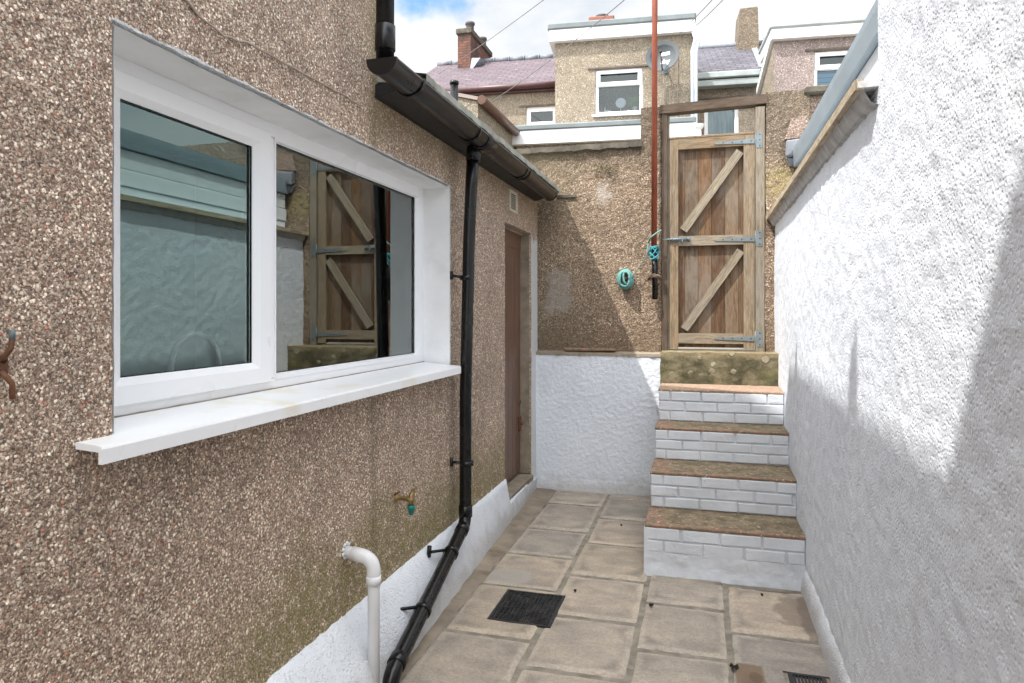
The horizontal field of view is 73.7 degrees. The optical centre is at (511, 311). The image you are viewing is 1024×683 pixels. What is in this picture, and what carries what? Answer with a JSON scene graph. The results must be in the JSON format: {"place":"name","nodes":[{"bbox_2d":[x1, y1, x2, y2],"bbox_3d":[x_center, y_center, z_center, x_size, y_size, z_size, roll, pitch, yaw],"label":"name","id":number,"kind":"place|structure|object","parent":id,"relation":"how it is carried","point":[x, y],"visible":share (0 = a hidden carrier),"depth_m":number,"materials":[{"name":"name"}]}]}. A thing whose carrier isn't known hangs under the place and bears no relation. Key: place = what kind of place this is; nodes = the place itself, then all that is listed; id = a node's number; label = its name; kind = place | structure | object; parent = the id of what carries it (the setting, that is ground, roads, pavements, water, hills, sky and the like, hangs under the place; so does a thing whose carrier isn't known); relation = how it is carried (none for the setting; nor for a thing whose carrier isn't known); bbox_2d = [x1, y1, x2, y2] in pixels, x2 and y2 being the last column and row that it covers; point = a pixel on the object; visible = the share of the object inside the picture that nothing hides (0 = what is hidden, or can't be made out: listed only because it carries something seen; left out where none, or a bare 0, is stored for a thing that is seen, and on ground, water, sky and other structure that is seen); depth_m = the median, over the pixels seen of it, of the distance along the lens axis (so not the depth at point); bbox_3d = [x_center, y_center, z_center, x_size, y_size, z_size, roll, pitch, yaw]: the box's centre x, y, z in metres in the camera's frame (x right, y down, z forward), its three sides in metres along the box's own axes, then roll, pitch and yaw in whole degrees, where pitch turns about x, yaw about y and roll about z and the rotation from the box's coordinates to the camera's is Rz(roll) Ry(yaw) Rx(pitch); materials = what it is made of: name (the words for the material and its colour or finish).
{"place":"outdoors","nodes":[
{"label":"outdoors","id":0,"kind":"place"},
{"bbox_2d":[399,490,832,682],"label":"paving","id":1,"kind":"structure","parent":0,"point":[594,648],"depth_m":3.29,"materials":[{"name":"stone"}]},
{"bbox_2d":[0,0,559,682],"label":"pebbledashed house","id":2,"kind":"structure","parent":1,"relation":"on","point":[348,286],"depth_m":2.45,"materials":[{"name":"brown stone"}]},
{"bbox_2d":[0,330,15,399],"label":"rusty bracket","id":3,"kind":"object","parent":2,"relation":"attached to","point":[6,377],"visible":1,"depth_m":1.38,"materials":[{"name":"metal"}]},
{"bbox_2d":[168,330,221,370],"bbox_3d":[-1.024,0.236,2.197,0.056,0.348,0.255,0,0,16],"label":"kitchen tap","id":4,"kind":"object","parent":2,"relation":"in","point":[183,338],"visible":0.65,"depth_m":2.18,"materials":[{"name":"silver metal"}]},
{"bbox_2d":[75,22,460,464],"bbox_3d":[-0.724,-0.180,2.764,0.290,1.050,2.480,0,0,16],"label":"window","id":5,"kind":"structure","parent":2,"relation":"in","point":[152,412],"depth_m":2.41,"materials":[{"name":"white plastic"}]},
{"bbox_2d":[186,0,362,105],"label":"wall cable","id":6,"kind":"object","parent":2,"relation":"attached to","point":[226,36],"depth_m":2.18,"materials":[{"name":"grey plastic"}]},
{"bbox_2d":[342,541,380,682],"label":"waste pipe","id":7,"kind":"object","parent":2,"relation":"attached to","point":[368,559],"visible":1,"depth_m":2.67,"materials":[{"name":"white plastic"}]},
{"bbox_2d":[394,487,417,514],"bbox_3d":[-0.492,0.878,3.149,0.103,0.124,0.057,0,0,16],"label":"garden tap","id":8,"kind":"object","parent":2,"relation":"attached to","point":[410,500],"visible":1,"depth_m":3.14,"materials":[{"name":"gold metal"}]},
{"bbox_2d":[504,226,532,499],"bbox_3d":[-0.014,0.377,5.275,0.183,2.030,0.773,0,0,16],"label":"door","id":9,"kind":"structure","parent":2,"relation":"in","point":[516,243],"depth_m":5.52,"materials":[{"name":"wood"}]},
{"bbox_2d":[400,488,555,680],"bbox_3d":[-0.896,1.506,1.623,0.235,0.027,8.640,0,0,16],"label":"path edging","id":10,"kind":"object","parent":1,"relation":"on","point":[534,504],"visible":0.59,"depth_m":4.08,"materials":[{"name":"brown concrete"}]},
{"bbox_2d":[487,589,565,627],"bbox_3d":[0.080,1.514,3.460,0.316,0.032,0.371,0,0,16],"label":"inspection cover","id":11,"kind":"object","parent":1,"relation":"in","point":[539,610],"visible":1,"depth_m":3.45,"materials":[{"name":"black metal"}]},
{"bbox_2d":[536,347,660,496],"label":"retaining wall","id":12,"kind":"structure","parent":1,"relation":"on","point":[597,414],"depth_m":5.66,"materials":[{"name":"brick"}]},
{"bbox_2d":[644,383,805,590],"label":"brick steps","id":13,"kind":"structure","parent":1,"relation":"on","point":[722,508],"depth_m":4.16,"materials":[{"name":"white brick"}]},
{"bbox_2d":[660,349,778,385],"bbox_3d":[1.639,0.445,5.427,0.869,0.265,0.504,0,0,16],"label":"threshold stone","id":14,"kind":"object","parent":13,"relation":"on","point":[719,367],"visible":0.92,"depth_m":5.20,"materials":[{"name":"stone"}]},
{"bbox_2d":[729,663,738,669],"bbox_3d":[0.931,1.492,2.862,0.040,0.014,0.046,0,0,16],"label":"dead leaf","id":15,"kind":"object","parent":1,"relation":"on","point":[731,665],"visible":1,"depth_m":2.86,"materials":[{"name":"black plant"}]},
{"bbox_2d":[788,672,826,682],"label":"gully grate","id":16,"kind":"object","parent":1,"relation":"in","point":[798,676],"visible":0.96,"depth_m":2.79,"materials":[{"name":"black metal"}]},
{"bbox_2d":[766,0,1023,682],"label":"white side wall","id":17,"kind":"structure","parent":1,"relation":"on","point":[895,215],"depth_m":1.79,"materials":[{"name":"white paint"}]},
{"bbox_2d":[394,0,875,72],"label":"sky","id":18,"kind":"structure","parent":0,"point":[426,36],"materials":[{"name":"white"}]},
{"bbox_2d":[670,347,754,349],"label":"lane","id":19,"kind":"structure","parent":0,"point":[738,348],"depth_m":6.59,"materials":[{"name":"concrete"}]},
{"bbox_2d":[450,80,458,100],"bbox_3d":[-0.774,-1.360,9.152,0.124,3.440,0.121,0,0,16],"label":"soil vent pipe","id":20,"kind":"object","parent":19,"relation":"on","point":[454,84],"visible":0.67,"depth_m":9.10,"materials":[{"name":"black plastic"}]},
{"bbox_2d":[447,91,519,148],"bbox_3d":[-0.793,-1.602,12.533,2.536,4.004,5.800,0,0,16],"label":"cream outshoot","id":21,"kind":"object","parent":19,"relation":"on","point":[486,111],"visible":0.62,"depth_m":9.90,"materials":[{"name":"beige paint"}]},
{"bbox_2d":[491,0,623,101],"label":"overhead cable","id":22,"kind":"object","parent":21,"relation":"attached to","point":[564,48],"visible":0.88,"depth_m":11.42,"materials":[{"name":"grey rubber"}]},
{"bbox_2d":[426,21,639,125],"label":"slate roofed house","id":23,"kind":"structure","parent":19,"relation":"on","point":[529,100],"depth_m":17.30,"materials":[{"name":"purple stone"}]},
{"bbox_2d":[438,0,542,73],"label":"overhead cable","id":24,"kind":"object","parent":23,"relation":"attached to","point":[494,35],"visible":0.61,"depth_m":13.54,"materials":[{"name":"grey rubber"}]},
{"bbox_2d":[519,104,554,124],"bbox_3d":[0.939,-4.717,17.241,1.124,0.555,1.715,0,0,16],"label":"window","id":25,"kind":"structure","parent":23,"relation":"in","point":[534,115],"depth_m":16.62,"materials":[{"name":"white plastic"}]},
{"bbox_2d":[512,116,703,148],"bbox_3d":[1.823,-1.321,12.796,3.094,3.442,4.096,0,0,11],"label":"flat roofed annex","id":26,"kind":"object","parent":19,"relation":"on","point":[560,134],"visible":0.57,"depth_m":10.97,"materials":[{"name":"white paint"}]},
{"bbox_2d":[548,12,700,135],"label":"flat roofed house","id":27,"kind":"structure","parent":19,"relation":"on","point":[608,52],"depth_m":14.82,"materials":[{"name":"beige stone"}]},
{"bbox_2d":[588,64,647,116],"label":"window","id":28,"kind":"structure","parent":27,"relation":"in","point":[630,77],"depth_m":14.90,"materials":[{"name":"white plastic"}]},
{"bbox_2d":[616,98,625,110],"bbox_3d":[2.403,-4.548,15.080,0.230,0.334,0.035,0,0,11],"label":"table mirror","id":29,"kind":"object","parent":27,"relation":"in","point":[620,103],"visible":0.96,"depth_m":15.07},
{"bbox_2d":[624,96,639,110],"bbox_3d":[2.655,-4.565,15.035,0.413,0.369,0.179,0,0,16],"label":"potted plant","id":30,"kind":"object","parent":27,"relation":"in","point":[633,102],"visible":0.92,"depth_m":15.00,"materials":[{"name":"green plant"}]},
{"bbox_2d":[645,40,678,116],"bbox_3d":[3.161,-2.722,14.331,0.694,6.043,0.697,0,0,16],"label":"satellite dish","id":31,"kind":"object","parent":27,"relation":"attached to","point":[667,54],"visible":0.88,"depth_m":14.25,"materials":[{"name":"grey metal"}]},
{"bbox_2d":[680,0,711,31],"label":"overhead cable","id":32,"kind":"object","parent":27,"relation":"attached to","point":[697,15],"visible":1,"depth_m":11.17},
{"bbox_2d":[515,84,828,351],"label":"boundary wall","id":33,"kind":"structure","parent":19,"relation":"on","point":[594,232],"depth_m":5.68,"materials":[{"name":"brown pebbledash render"}]},
{"bbox_2d":[594,163,616,173],"bbox_3d":[0.772,-1.190,5.678,0.213,0.090,0.020,0,0,16],"label":"moss tuft","id":34,"kind":"object","parent":33,"relation":"attached to","point":[605,168],"visible":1,"depth_m":5.67,"materials":[{"name":"green plant"}]},
{"bbox_2d":[648,0,662,302],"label":"washing line pole","id":35,"kind":"object","parent":33,"relation":"attached to","point":[654,276],"visible":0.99,"depth_m":5.49,"materials":[{"name":"brown metal"}]},
{"bbox_2d":[649,246,659,259],"bbox_3d":[1.147,-0.468,5.503,0.086,0.115,0.079,0,0,16],"label":"rope lashing","id":36,"kind":"object","parent":35,"relation":"attached to","point":[655,249],"visible":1,"depth_m":5.47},
{"bbox_2d":[647,230,661,255],"bbox_3d":[1.138,-0.552,5.487,0.124,0.208,0.053,0,0,27],"label":"rope end","id":37,"kind":"object","parent":35,"relation":"hanging from","point":[654,234],"visible":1,"depth_m":5.49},
{"bbox_2d":[660,94,766,351],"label":"wooden gate","id":38,"kind":"structure","parent":33,"relation":"attached to","point":[713,240],"depth_m":5.47,"materials":[{"name":"wood"}]},
{"bbox_3d":[0.928,-0.309,5.598,0.010,0.015,0.110,0,0,16],"label":"wall nail","id":39,"kind":"object","parent":33,"relation":"attached to","visible":0},
{"bbox_2d":[616,269,633,289],"bbox_3d":[0.928,-0.262,5.595,0.144,0.171,0.108,0,0,16],"label":"rope coil","id":40,"kind":"object","parent":39,"relation":"hanging from","point":[620,275],"visible":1,"depth_m":5.56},
{"bbox_2d":[698,7,762,134],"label":"grey slate house","id":41,"kind":"structure","parent":0,"point":[729,70],"depth_m":16.12,"materials":[{"name":"white stone"}]},
{"bbox_2d":[698,95,747,134],"bbox_3d":[4.924,-4.527,16.016,1.137,0.932,0.255,0,0,11],"label":"window","id":42,"kind":"structure","parent":41,"relation":"in","point":[720,122],"depth_m":16.10,"materials":[{"name":"white plastic"}]},
{"bbox_2d":[756,16,866,94],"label":"pink dormer house","id":43,"kind":"structure","parent":0,"point":[799,55],"depth_m":13.18,"materials":[{"name":"white concrete"}]},
{"bbox_2d":[805,46,849,85],"bbox_3d":[6.551,-4.621,13.811,1.514,0.851,1.625,0,0,11],"label":"window","id":44,"kind":"structure","parent":43,"relation":"in","point":[827,60],"depth_m":13.17,"materials":[{"name":"white plastic"}]},
{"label":"ground","id":45,"kind":"structure","parent":0,"visible":0},
{"bbox_2d":[793,0,878,166],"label":"lean to","id":46,"kind":"object","parent":45,"relation":"on","point":[860,60],"visible":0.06,"depth_m":3.26,"materials":[{"name":"grey"}]}
]}

